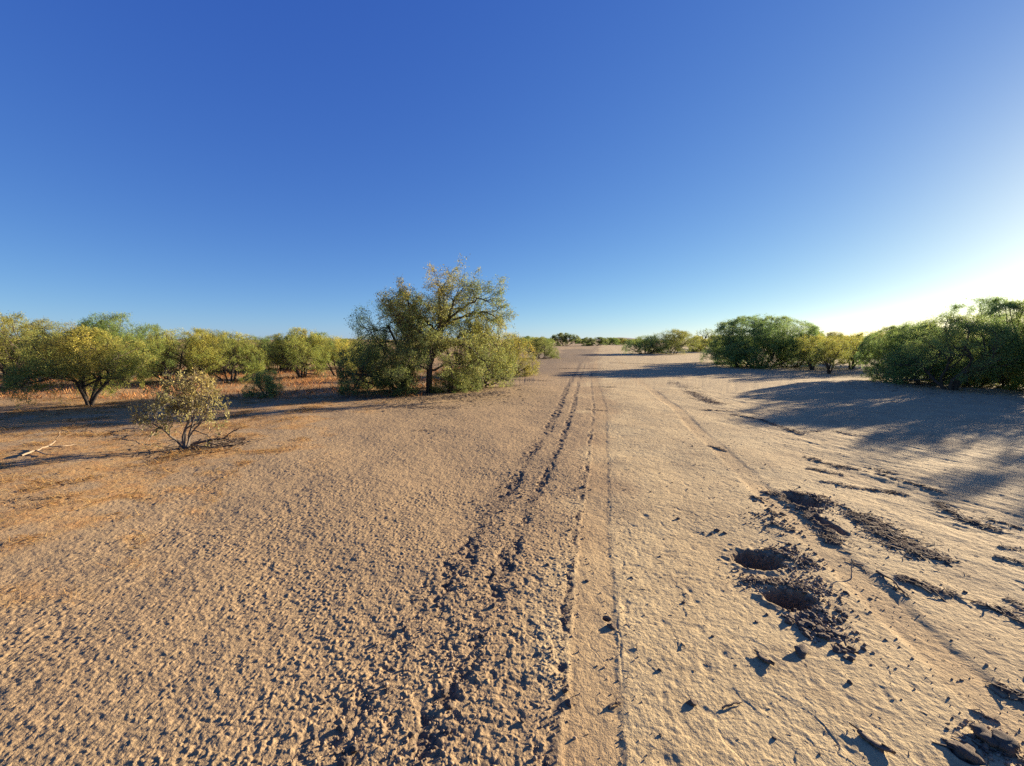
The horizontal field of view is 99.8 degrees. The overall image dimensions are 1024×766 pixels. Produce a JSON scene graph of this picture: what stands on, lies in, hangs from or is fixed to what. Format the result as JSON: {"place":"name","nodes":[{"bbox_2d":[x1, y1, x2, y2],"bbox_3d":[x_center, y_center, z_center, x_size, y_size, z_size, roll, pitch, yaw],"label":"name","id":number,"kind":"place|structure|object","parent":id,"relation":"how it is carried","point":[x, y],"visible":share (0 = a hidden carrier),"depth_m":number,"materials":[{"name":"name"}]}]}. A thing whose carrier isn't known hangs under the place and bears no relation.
{"place":"outdoors","nodes":[
{"label":"outdoors","id":0,"kind":"place"},
{"bbox_2d":[0,395,429,605],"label":"dry grass","id":1,"kind":"structure","parent":0,"point":[146,432],"depth_m":6.48,"materials":[{"name":"plant"}]},
{"bbox_2d":[0,366,459,399],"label":"rusty grass","id":2,"kind":"structure","parent":0,"point":[304,380],"depth_m":13.92,"materials":[{"name":"brown plant"}]},
{"bbox_2d":[170,337,687,339],"bbox_3d":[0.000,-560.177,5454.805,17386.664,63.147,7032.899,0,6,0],"label":"hills","id":3,"kind":"structure","parent":0,"point":[461,339],"depth_m":7674.77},
{"bbox_2d":[0,340,1023,765],"bbox_3d":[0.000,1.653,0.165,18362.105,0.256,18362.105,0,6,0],"label":"ground","id":4,"kind":"structure","parent":0,"point":[256,612],"depth_m":2.98,"materials":[{"name":"beige sand"}]},
{"bbox_2d":[2,351,62,376],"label":"desert shrub","id":5,"kind":"object","parent":4,"relation":"on","point":[21,366],"depth_m":19.39,"materials":[{"name":"green plant"}]},
{"bbox_2d":[0,311,66,389],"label":"mesquite tree","id":6,"kind":"object","parent":4,"relation":"on","point":[5,340],"visible":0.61,"depth_m":13.60,"materials":[{"name":"green plant"}]},
{"bbox_2d":[0,317,93,377],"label":"mesquite tree","id":7,"kind":"object","parent":4,"relation":"on","point":[57,333],"visible":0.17,"depth_m":18.43,"materials":[{"name":"green plant"}]},
{"bbox_2d":[20,431,76,455],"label":"dead branch","id":8,"kind":"object","parent":4,"relation":"on","point":[49,445],"visible":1,"depth_m":6.08,"materials":[{"name":"brown wood"}]},
{"bbox_2d":[0,323,158,407],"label":"mesquite tree","id":9,"kind":"object","parent":4,"relation":"on","point":[80,370],"visible":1,"depth_m":10.13,"materials":[{"name":"green plant"}]},
{"bbox_2d":[64,311,174,381],"bbox_3d":[-14.794,-1.334,16.383,2.899,2.862,3.091,2,6,19],"label":"mesquite tree","id":10,"kind":"object","parent":4,"relation":"on","point":[100,324],"visible":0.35,"depth_m":15.89,"materials":[{"name":"green plant"}]},
{"bbox_2d":[94,339,179,372],"bbox_3d":[-18.183,-1.282,20.843,3.566,1.915,3.770,4,7,37],"label":"desert shrub","id":11,"kind":"object","parent":4,"relation":"on","point":[161,364],"depth_m":21.41,"materials":[{"name":"green plant"}]},
{"bbox_2d":[123,420,155,442],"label":"dead branch","id":12,"kind":"object","parent":4,"relation":"on","point":[138,428],"visible":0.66,"depth_m":7.44,"materials":[{"name":"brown wood"}]},
{"bbox_2d":[105,323,179,375],"bbox_3d":[-16.466,-1.431,19.115,2.821,2.550,3.244,-5,7,-39],"label":"mesquite tree","id":13,"kind":"object","parent":4,"relation":"on","point":[155,328],"visible":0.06,"depth_m":19.00,"materials":[{"name":"green plant"}]},
{"bbox_2d":[119,327,222,384],"bbox_3d":[-12.320,-0.965,15.556,2.910,2.244,3.066,5,7,40],"label":"mesquite tree","id":14,"kind":"object","parent":4,"relation":"on","point":[152,344],"visible":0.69,"depth_m":15.44,"materials":[{"name":"green plant"}]},
{"bbox_2d":[125,366,231,448],"bbox_3d":[-4.794,0.380,6.245,1.261,1.274,0.944,-2,6,-23],"label":"desert shrub","id":15,"kind":"object","parent":4,"relation":"on","point":[192,397],"visible":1,"depth_m":6.23,"materials":[{"name":"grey plant"}]},
{"bbox_2d":[162,328,238,372],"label":"mesquite tree","id":16,"kind":"object","parent":4,"relation":"on","point":[215,336],"visible":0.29,"depth_m":20.35,"materials":[{"name":"green plant"}]},
{"bbox_2d":[181,342,240,371],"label":"desert shrub","id":17,"kind":"object","parent":4,"relation":"on","point":[219,363],"visible":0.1,"depth_m":21.82,"materials":[{"name":"green plant"}]},
{"bbox_2d":[190,427,242,447],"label":"dead branch","id":18,"kind":"object","parent":4,"relation":"on","point":[200,442],"visible":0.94,"depth_m":6.48,"materials":[{"name":"brown wood"}]},
{"bbox_2d":[183,329,270,383],"bbox_3d":[-10.533,-0.974,16.245,2.587,2.126,2.976,3,7,31],"label":"mesquite tree","id":19,"kind":"object","parent":4,"relation":"on","point":[248,365],"visible":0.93,"depth_m":16.08,"materials":[{"name":"green plant"}]},
{"bbox_2d":[226,335,281,373],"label":"mesquite tree","id":20,"kind":"object","parent":4,"relation":"on","point":[263,341],"visible":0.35,"depth_m":21.17,"materials":[{"name":"green plant"}]},
{"bbox_2d":[241,369,286,398],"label":"desert shrub","id":21,"kind":"object","parent":4,"relation":"on","point":[269,386],"visible":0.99,"depth_m":11.99,"materials":[{"name":"green plant"}]},
{"bbox_2d":[242,347,299,369],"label":"desert shrub","id":22,"kind":"object","parent":4,"relation":"on","point":[275,364],"visible":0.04,"depth_m":23.38,"materials":[{"name":"green plant"}]},
{"bbox_2d":[257,333,303,369],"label":"mesquite tree","id":23,"kind":"object","parent":4,"relation":"on","point":[276,335],"visible":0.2,"depth_m":22.58,"materials":[{"name":"green plant"}]},
{"bbox_2d":[264,327,333,377],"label":"mesquite tree","id":24,"kind":"object","parent":4,"relation":"on","point":[293,345],"visible":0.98,"depth_m":18.07,"materials":[{"name":"green plant"}]},
{"bbox_2d":[295,332,338,370],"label":"mesquite tree","id":25,"kind":"object","parent":4,"relation":"on","point":[324,333],"visible":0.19,"depth_m":22.28,"materials":[{"name":"green plant"}]},
{"bbox_2d":[310,334,359,375],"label":"mesquite tree","id":26,"kind":"object","parent":4,"relation":"on","point":[336,349],"visible":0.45,"depth_m":19.11,"materials":[{"name":"green plant"}]},
{"bbox_2d":[336,724,345,731],"bbox_3d":[-0.710,1.429,1.786,0.045,0.023,0.028,3,-3,12],"label":"soil clod","id":27,"kind":"object","parent":4,"relation":"on","point":[340,727],"visible":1,"depth_m":1.78,"materials":[{"name":"beige soil"}]},
{"bbox_2d":[337,755,350,765],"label":"soil clod","id":28,"kind":"object","parent":4,"relation":"on","point":[344,761],"visible":1,"depth_m":1.64,"materials":[{"name":"beige soil"}]},
{"bbox_2d":[334,338,355,346],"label":"desert shrub","id":29,"kind":"object","parent":4,"relation":"on","point":[349,340],"visible":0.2,"depth_m":88.85,"materials":[{"name":"green plant"}]},
{"bbox_2d":[328,344,372,366],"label":"desert shrub","id":30,"kind":"object","parent":4,"relation":"on","point":[344,360],"visible":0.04,"depth_m":25.02,"materials":[{"name":"green plant"}]},
{"bbox_2d":[350,744,357,752],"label":"soil clod","id":31,"kind":"object","parent":4,"relation":"on","point":[354,748],"visible":1,"depth_m":1.69,"materials":[{"name":"beige soil"}]},
{"bbox_2d":[338,335,387,366],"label":"mesquite tree","id":32,"kind":"object","parent":4,"relation":"on","point":[353,342],"visible":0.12,"depth_m":23.79,"materials":[{"name":"green plant"}]},
{"bbox_2d":[343,345,390,388],"bbox_3d":[-4.649,-0.557,14.226,1.924,1.604,1.837,-5,7,-40],"label":"desert shrub","id":33,"kind":"object","parent":4,"relation":"on","point":[366,378],"visible":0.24,"depth_m":13.93,"materials":[{"name":"green plant"}]},
{"bbox_2d":[384,686,392,693],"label":"soil clod","id":34,"kind":"object","parent":4,"relation":"on","point":[387,690],"visible":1,"depth_m":1.97,"materials":[{"name":"brown soil"}]},
{"bbox_2d":[372,359,426,395],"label":"desert shrub","id":35,"kind":"object","parent":4,"relation":"on","point":[405,384],"visible":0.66,"depth_m":12.34,"materials":[{"name":"green plant"}]},
{"bbox_2d":[334,288,465,395],"bbox_3d":[-3.382,-1.268,13.423,4.028,3.255,3.808,0,6,0],"label":"mesquite tree","id":36,"kind":"object","parent":4,"relation":"on","point":[370,350],"visible":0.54,"depth_m":12.67,"materials":[{"name":"green plant"}]},
{"bbox_2d":[408,731,415,738],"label":"soil clod","id":37,"kind":"object","parent":4,"relation":"on","point":[411,734],"visible":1,"depth_m":1.75,"materials":[{"name":"beige soil"}]},
{"bbox_2d":[369,254,518,392],"bbox_3d":[-1.980,-1.675,12.549,4.504,4.285,4.782,0,6,0],"label":"mesquite tree","id":38,"kind":"object","parent":4,"relation":"on","point":[446,344],"visible":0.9,"depth_m":12.04,"materials":[{"name":"green plant"}]},
{"bbox_2d":[441,688,448,695],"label":"soil clod","id":39,"kind":"object","parent":4,"relation":"on","point":[444,691],"visible":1,"depth_m":1.96,"materials":[{"name":"brown soil"}]},
{"bbox_2d":[444,727,450,735],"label":"soil clod","id":40,"kind":"object","parent":4,"relation":"on","point":[447,731],"visible":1,"depth_m":1.77,"materials":[{"name":"beige soil"}]},
{"bbox_2d":[446,702,453,709],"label":"soil clod","id":41,"kind":"object","parent":4,"relation":"on","point":[449,705],"visible":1,"depth_m":1.88,"materials":[{"name":"beige soil"}]},
{"bbox_2d":[429,367,471,393],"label":"desert shrub","id":42,"kind":"object","parent":4,"relation":"on","point":[455,383],"visible":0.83,"depth_m":12.82,"materials":[{"name":"green plant"}]},
{"bbox_2d":[446,308,518,390],"bbox_3d":[-0.984,-1.090,14.163,2.455,2.824,2.344,-2,6,-20],"label":"desert shrub","id":43,"kind":"object","parent":4,"relation":"on","point":[490,366],"visible":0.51,"depth_m":14.03,"materials":[{"name":"green plant"}]},
{"bbox_2d":[0,362,1023,765],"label":"twig litter","id":44,"kind":"object","parent":4,"relation":"on","point":[830,540],"visible":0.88,"depth_m":3.94,"materials":[{"name":"brown wood"}]},
{"bbox_2d":[488,331,541,376],"bbox_3d":[-0.205,-1.306,19.736,2.878,2.180,2.748,-5,7,-40],"label":"desert shrub","id":45,"kind":"object","parent":4,"relation":"on","point":[525,359],"visible":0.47,"depth_m":19.47,"materials":[{"name":"green plant"}]},
{"bbox_2d":[502,339,531,346],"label":"desert shrub","id":46,"kind":"object","parent":4,"relation":"on","point":[522,342],"visible":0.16,"depth_m":89.47,"materials":[{"name":"green plant"}]},
{"bbox_2d":[518,336,533,345],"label":"desert shrub","id":47,"kind":"object","parent":4,"relation":"on","point":[528,337],"visible":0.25,"depth_m":96.76,"materials":[{"name":"green plant"}]},
{"bbox_2d":[522,337,559,358],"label":"desert shrub","id":48,"kind":"object","parent":4,"relation":"on","point":[539,343],"visible":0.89,"depth_m":37.03,"materials":[{"name":"green plant"}]},
{"bbox_2d":[550,332,580,345],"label":"desert shrub","id":49,"kind":"object","parent":4,"relation":"on","point":[562,337],"visible":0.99,"depth_m":114.90,"materials":[{"name":"green plant"}]},
{"bbox_2d":[562,687,569,692],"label":"soil clod","id":50,"kind":"object","parent":4,"relation":"on","point":[565,690],"visible":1,"depth_m":1.97,"materials":[{"name":"brown soil"}]},
{"bbox_2d":[564,698,571,707],"bbox_3d":[0.247,1.417,1.907,0.032,0.022,0.040,-10,9,8],"label":"soil clod","id":51,"kind":"object","parent":4,"relation":"on","point":[568,702],"visible":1,"depth_m":1.90,"materials":[{"name":"brown soil"}]},
{"bbox_2d":[581,337,608,345],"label":"desert shrub","id":52,"kind":"object","parent":4,"relation":"on","point":[601,341],"visible":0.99,"depth_m":114.70,"materials":[{"name":"green plant"}]},
{"bbox_2d":[604,337,619,344],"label":"desert shrub","id":53,"kind":"object","parent":4,"relation":"on","point":[615,341],"visible":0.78,"depth_m":139.28,"materials":[{"name":"green plant"}]},
{"bbox_2d":[607,623,616,629],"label":"soil clod","id":54,"kind":"object","parent":4,"relation":"on","point":[612,626],"visible":1,"depth_m":2.41,"materials":[{"name":"brown soil"}]},
{"bbox_2d":[608,695,621,708],"bbox_3d":[0.465,1.416,1.901,0.092,0.020,0.038,-5,7,-38],"label":"fallen stick","id":55,"kind":"object","parent":4,"relation":"on","point":[616,702],"visible":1,"depth_m":1.90,"materials":[{"name":"brown wood"}]},
{"bbox_2d":[266,439,1023,765],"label":"dirt crumbs","id":56,"kind":"object","parent":4,"relation":"on","point":[985,745],"visible":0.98,"depth_m":2.49,"materials":[{"name":"brown soil"}]},
{"bbox_2d":[621,334,669,353],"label":"desert shrub","id":57,"kind":"object","parent":4,"relation":"on","point":[640,344],"visible":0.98,"depth_m":49.53,"materials":[{"name":"green plant"}]},
{"bbox_2d":[643,329,701,354],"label":"desert shrub","id":58,"kind":"object","parent":4,"relation":"on","point":[678,341],"visible":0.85,"depth_m":49.40,"materials":[{"name":"green plant"}]},
{"bbox_2d":[686,699,696,706],"bbox_3d":[0.795,1.417,1.909,0.047,0.026,0.031,2,6,18],"label":"soil clod","id":59,"kind":"object","parent":4,"relation":"on","point":[692,702],"visible":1,"depth_m":1.90,"materials":[{"name":"beige soil"}]},
{"bbox_2d":[694,328,713,345],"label":"mesquite tree","id":60,"kind":"object","parent":4,"relation":"on","point":[710,330],"visible":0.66,"depth_m":75.24,"materials":[{"name":"green plant"}]},
{"bbox_2d":[687,335,721,351],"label":"desert shrub","id":61,"kind":"object","parent":4,"relation":"on","point":[702,343],"visible":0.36,"depth_m":57.50,"materials":[{"name":"green plant"}]},
{"bbox_2d":[699,334,758,362],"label":"desert shrub","id":62,"kind":"object","parent":4,"relation":"on","point":[705,355],"visible":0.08,"depth_m":30.46,"materials":[{"name":"green plant"}]},
{"bbox_2d":[721,701,741,708],"bbox_3d":[0.970,1.414,1.896,0.112,0.014,0.012,-2,6,-16],"label":"fallen stick","id":63,"kind":"object","parent":4,"relation":"on","point":[728,705],"visible":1,"depth_m":1.89,"materials":[{"name":"brown wood"}]},
{"bbox_2d":[709,339,777,368],"bbox_3d":[13.395,-1.688,25.071,3.626,1.774,3.832,-4,7,-38],"label":"desert shrub","id":64,"kind":"object","parent":4,"relation":"on","point":[748,355],"visible":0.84,"depth_m":24.36,"materials":[{"name":"green plant"}]},
{"bbox_2d":[754,649,774,665],"bbox_3d":[1.267,1.383,2.167,0.047,0.023,0.119,30,-10,-20],"label":"bark piece","id":65,"kind":"object","parent":4,"relation":"on","point":[761,657],"visible":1,"depth_m":2.15,"materials":[{"name":"brown wood"}]},
{"bbox_2d":[705,313,829,368],"bbox_3d":[15.258,-2.532,26.054,6.863,3.344,6.046,-1,6,-9],"label":"mesquite tree","id":66,"kind":"object","parent":4,"relation":"on","point":[761,335],"visible":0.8,"depth_m":24.89,"materials":[{"name":"green plant"}]},
{"bbox_2d":[785,617,794,624],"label":"soil clod","id":67,"kind":"object","parent":4,"relation":"on","point":[789,621],"visible":1,"depth_m":2.45,"materials":[{"name":"brown soil"}]},
{"bbox_2d":[759,343,822,367],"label":"desert shrub","id":68,"kind":"object","parent":4,"relation":"on","point":[793,364],"visible":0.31,"depth_m":24.84,"materials":[{"name":"green plant"}]},
{"bbox_2d":[794,643,808,658],"bbox_3d":[1.489,1.377,2.217,0.100,0.030,0.068,-19,32,-37],"label":"soil clod","id":69,"kind":"object","parent":4,"relation":"on","point":[801,650],"visible":1,"depth_m":2.21,"materials":[{"name":"brown soil"}]},
{"bbox_2d":[797,620,805,627],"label":"soil clod","id":70,"kind":"object","parent":4,"relation":"on","point":[800,623],"visible":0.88,"depth_m":2.43,"materials":[{"name":"brown soil"}]},
{"bbox_2d":[800,612,808,619],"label":"soil clod","id":71,"kind":"object","parent":4,"relation":"on","point":[803,615],"visible":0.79,"depth_m":2.50,"materials":[{"name":"brown soil"}]},
{"bbox_2d":[802,631,809,636],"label":"soil clod","id":72,"kind":"object","parent":4,"relation":"on","point":[805,633],"visible":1,"depth_m":2.34,"materials":[{"name":"brown soil"}]},
{"bbox_2d":[805,621,814,626],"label":"soil clod","id":73,"kind":"object","parent":4,"relation":"on","point":[811,624],"visible":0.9,"depth_m":2.42,"materials":[{"name":"brown soil"}]},
{"bbox_2d":[806,611,817,617],"bbox_3d":[1.750,1.357,2.518,0.065,0.033,0.046,3,6,25],"label":"soil clod","id":74,"kind":"object","parent":4,"relation":"on","point":[811,614],"visible":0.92,"depth_m":2.51,"materials":[{"name":"brown soil"}]},
{"bbox_2d":[783,332,841,369],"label":"mesquite tree","id":75,"kind":"object","parent":4,"relation":"on","point":[807,350],"visible":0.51,"depth_m":22.71,"materials":[{"name":"green plant"}]},
{"bbox_2d":[814,619,822,625],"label":"soil clod","id":76,"kind":"object","parent":4,"relation":"on","point":[818,621],"visible":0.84,"depth_m":2.45,"materials":[{"name":"brown soil"}]},
{"bbox_2d":[816,625,825,632],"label":"soil clod","id":77,"kind":"object","parent":4,"relation":"on","point":[819,628],"visible":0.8,"depth_m":2.38,"materials":[{"name":"brown soil"}]},
{"bbox_2d":[818,633,825,637],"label":"soil clod","id":78,"kind":"object","parent":4,"relation":"on","point":[821,635],"visible":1,"depth_m":2.32,"materials":[{"name":"brown soil"}]},
{"bbox_2d":[807,337,853,373],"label":"mesquite tree","id":79,"kind":"object","parent":4,"relation":"on","point":[827,356],"visible":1,"depth_m":20.20,"materials":[{"name":"green plant"}]},
{"bbox_2d":[814,331,858,362],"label":"mesquite tree","id":80,"kind":"object","parent":4,"relation":"on","point":[835,334],"visible":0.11,"depth_m":29.28,"materials":[{"name":"green plant"}]},
{"bbox_2d":[832,645,840,653],"bbox_3d":[1.684,1.382,2.236,0.036,0.030,0.059,4,22,29],"label":"soil clod","id":81,"kind":"object","parent":4,"relation":"on","point":[836,648],"visible":1,"depth_m":2.23,"materials":[{"name":"brown soil"}]},
{"bbox_2d":[835,607,841,612],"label":"soil clod","id":82,"kind":"object","parent":4,"relation":"on","point":[838,610],"visible":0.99,"depth_m":2.56,"materials":[{"name":"brown soil"}]},
{"bbox_2d":[840,612,847,617],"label":"soil clod","id":83,"kind":"object","parent":4,"relation":"on","point":[844,614],"visible":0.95,"depth_m":2.52,"materials":[{"name":"brown soil"}]},
{"bbox_2d":[835,643,858,653],"bbox_3d":[1.741,1.383,2.241,0.026,0.017,0.100,14,-7,-34],"label":"bark piece","id":84,"kind":"object","parent":4,"relation":"on","point":[848,650],"visible":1,"depth_m":2.23,"materials":[{"name":"brown wood"}]},
{"bbox_2d":[828,335,873,368],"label":"mesquite tree","id":85,"kind":"object","parent":4,"relation":"on","point":[851,358],"visible":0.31,"depth_m":23.45,"materials":[{"name":"green plant"}]},
{"bbox_2d":[835,331,885,362],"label":"mesquite tree","id":86,"kind":"object","parent":4,"relation":"on","point":[857,336],"visible":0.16,"depth_m":28.58,"materials":[{"name":"green plant"}]},
{"bbox_2d":[849,722,895,754],"bbox_3d":[1.434,1.423,1.719,0.041,0.024,0.157,22,-8,-27],"label":"bark piece","id":87,"kind":"object","parent":4,"relation":"on","point":[883,747],"visible":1,"depth_m":1.70,"materials":[{"name":"brown wood"}]},
{"bbox_2d":[865,326,889,345],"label":"mesquite tree","id":88,"kind":"object","parent":4,"relation":"on","point":[874,337],"visible":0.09,"depth_m":27.00,"materials":[{"name":"green plant"}]},
{"bbox_2d":[860,352,917,382],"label":"desert shrub","id":89,"kind":"object","parent":4,"relation":"on","point":[877,377],"visible":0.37,"depth_m":16.55,"materials":[{"name":"green plant"}]},
{"bbox_2d":[875,570,907,594],"bbox_3d":[2.511,1.316,2.837,0.036,0.023,0.308,1,6,10],"label":"fallen stick","id":90,"kind":"object","parent":4,"relation":"on","point":[882,574],"visible":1,"depth_m":2.87,"materials":[{"name":"brown wood"}]},
{"bbox_2d":[850,322,959,381],"bbox_3d":[15.601,-1.190,17.003,3.443,2.413,3.033,0,6,1],"label":"mesquite tree","id":91,"kind":"object","parent":4,"relation":"on","point":[876,350],"visible":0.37,"depth_m":16.86,"materials":[{"name":"green plant"}]},
{"bbox_2d":[887,319,966,339],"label":"mesquite tree","id":92,"kind":"object","parent":4,"relation":"on","point":[927,320],"visible":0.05,"depth_m":24.38,"materials":[{"name":"green plant"}]},
{"bbox_2d":[880,347,977,387],"bbox_3d":[14.575,-0.607,15.079,2.429,1.540,2.567,-5,8,-43],"label":"desert shrub","id":93,"kind":"object","parent":4,"relation":"on","point":[932,370],"visible":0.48,"depth_m":14.83,"materials":[{"name":"green plant"}]},
{"bbox_2d":[882,313,1023,389],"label":"mesquite tree","id":94,"kind":"object","parent":4,"relation":"on","point":[998,353],"visible":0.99,"depth_m":13.15,"materials":[{"name":"green plant"}]},
{"bbox_2d":[942,739,984,764],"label":"soil clod","id":95,"kind":"object","parent":4,"relation":"on","point":[967,753],"visible":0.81,"depth_m":1.66,"materials":[{"name":"beige soil"}]},
{"bbox_2d":[920,295,1023,384],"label":"mesquite tree","id":96,"kind":"object","parent":4,"relation":"on","point":[1008,305],"visible":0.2,"depth_m":14.98,"materials":[{"name":"green plant"}]},
{"bbox_2d":[938,350,1016,387],"bbox_3d":[15.873,-0.556,14.802,2.040,1.471,1.930,-1,6,-13],"label":"desert shrub","id":97,"kind":"object","parent":4,"relation":"on","point":[982,382],"visible":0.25,"depth_m":14.45,"materials":[{"name":"green plant"}]},
{"bbox_2d":[969,724,998,746],"bbox_3d":[1.904,1.423,1.736,0.073,0.050,0.101,1,6,11],"label":"soil clod","id":98,"kind":"object","parent":4,"relation":"on","point":[983,733],"visible":0.98,"depth_m":1.73,"materials":[{"name":"beige soil"}]},
{"bbox_2d":[957,346,1023,389],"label":"desert shrub","id":99,"kind":"object","parent":4,"relation":"on","point":[1003,386],"visible":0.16,"depth_m":14.23,"materials":[{"name":"green plant"}]},
{"bbox_2d":[992,728,1019,757],"bbox_3d":[1.939,1.420,1.702,0.096,0.054,0.077,-13,28,-26],"label":"soil clod","id":100,"kind":"object","parent":4,"relation":"on","point":[1008,745],"visible":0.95,"depth_m":1.69,"materials":[{"name":"beige soil"}]},
{"bbox_2d":[1004,328,1023,390],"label":"mesquite tree","id":101,"kind":"object","parent":4,"relation":"on","point":[1016,378],"visible":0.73,"depth_m":13.05,"materials":[{"name":"green plant"}]},
{"bbox_2d":[0,0,1023,339],"label":"sky","id":102,"kind":"structure","parent":0,"point":[631,168],"materials":[{"name":"blue"}]}
]}

